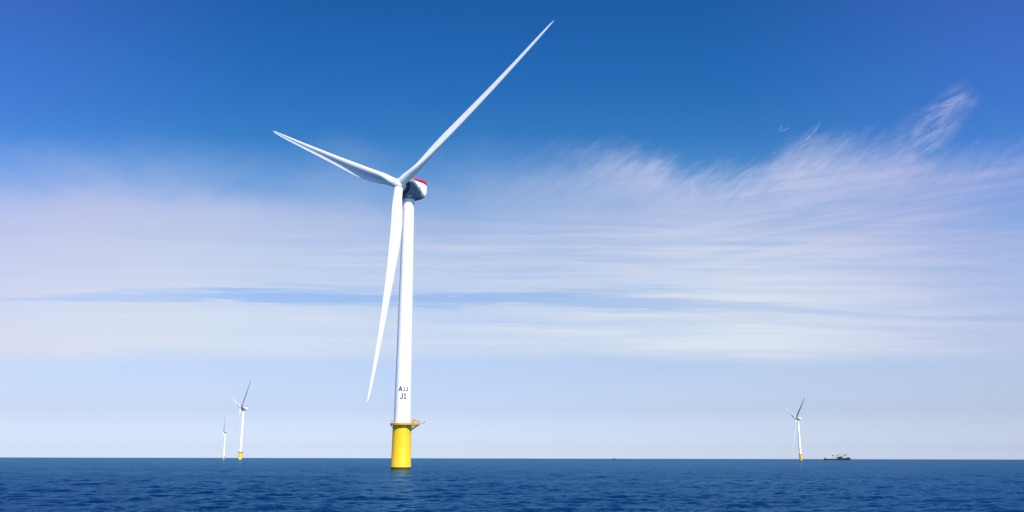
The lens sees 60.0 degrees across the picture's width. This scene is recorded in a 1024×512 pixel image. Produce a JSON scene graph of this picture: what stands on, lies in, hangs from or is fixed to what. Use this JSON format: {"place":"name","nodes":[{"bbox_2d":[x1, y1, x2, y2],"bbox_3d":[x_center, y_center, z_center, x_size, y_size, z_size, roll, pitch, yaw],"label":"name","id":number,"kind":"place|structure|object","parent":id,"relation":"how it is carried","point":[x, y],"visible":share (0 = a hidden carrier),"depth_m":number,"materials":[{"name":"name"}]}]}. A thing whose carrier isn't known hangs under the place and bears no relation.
{"place":"outdoors","nodes":[
{"label":"outdoors","id":0,"kind":"place"},
{"bbox_2d":[0,457,1023,511],"bbox_3d":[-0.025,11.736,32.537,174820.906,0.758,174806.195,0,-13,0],"label":"sea","id":1,"kind":"structure","parent":0,"point":[39,484],"depth_m":139.88,"materials":[{"name":"liquid"}]},
{"bbox_2d":[217,415,227,458],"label":"wind turbine","id":2,"kind":"object","parent":1,"relation":"in","point":[225,432],"visible":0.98,"depth_m":3426.16,"materials":[{"name":"white metal"}]},
{"bbox_2d":[232,381,250,459],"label":"wind turbine","id":3,"kind":"object","parent":1,"relation":"in","point":[243,409],"visible":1,"depth_m":1949.54,"materials":[{"name":"white metal"}]},
{"bbox_2d":[273,21,552,469],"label":"wind turbine","id":4,"kind":"object","parent":1,"relation":"in","point":[409,190],"visible":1,"depth_m":345.11,"materials":[{"name":"white metal"}]},
{"bbox_2d":[784,397,804,460],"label":"wind turbine","id":5,"kind":"object","parent":1,"relation":"in","point":[797,418],"visible":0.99,"depth_m":2389.70,"materials":[{"name":"white metal"}]},
{"bbox_2d":[824,454,850,459],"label":"crane ship","id":6,"kind":"object","parent":1,"relation":"on","point":[841,458],"visible":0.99,"depth_m":4377.72,"materials":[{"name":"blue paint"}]},
{"bbox_2d":[0,0,1023,459],"label":"sky","id":7,"kind":"structure","parent":0,"point":[671,227],"materials":[{"name":"blue"}]}
]}

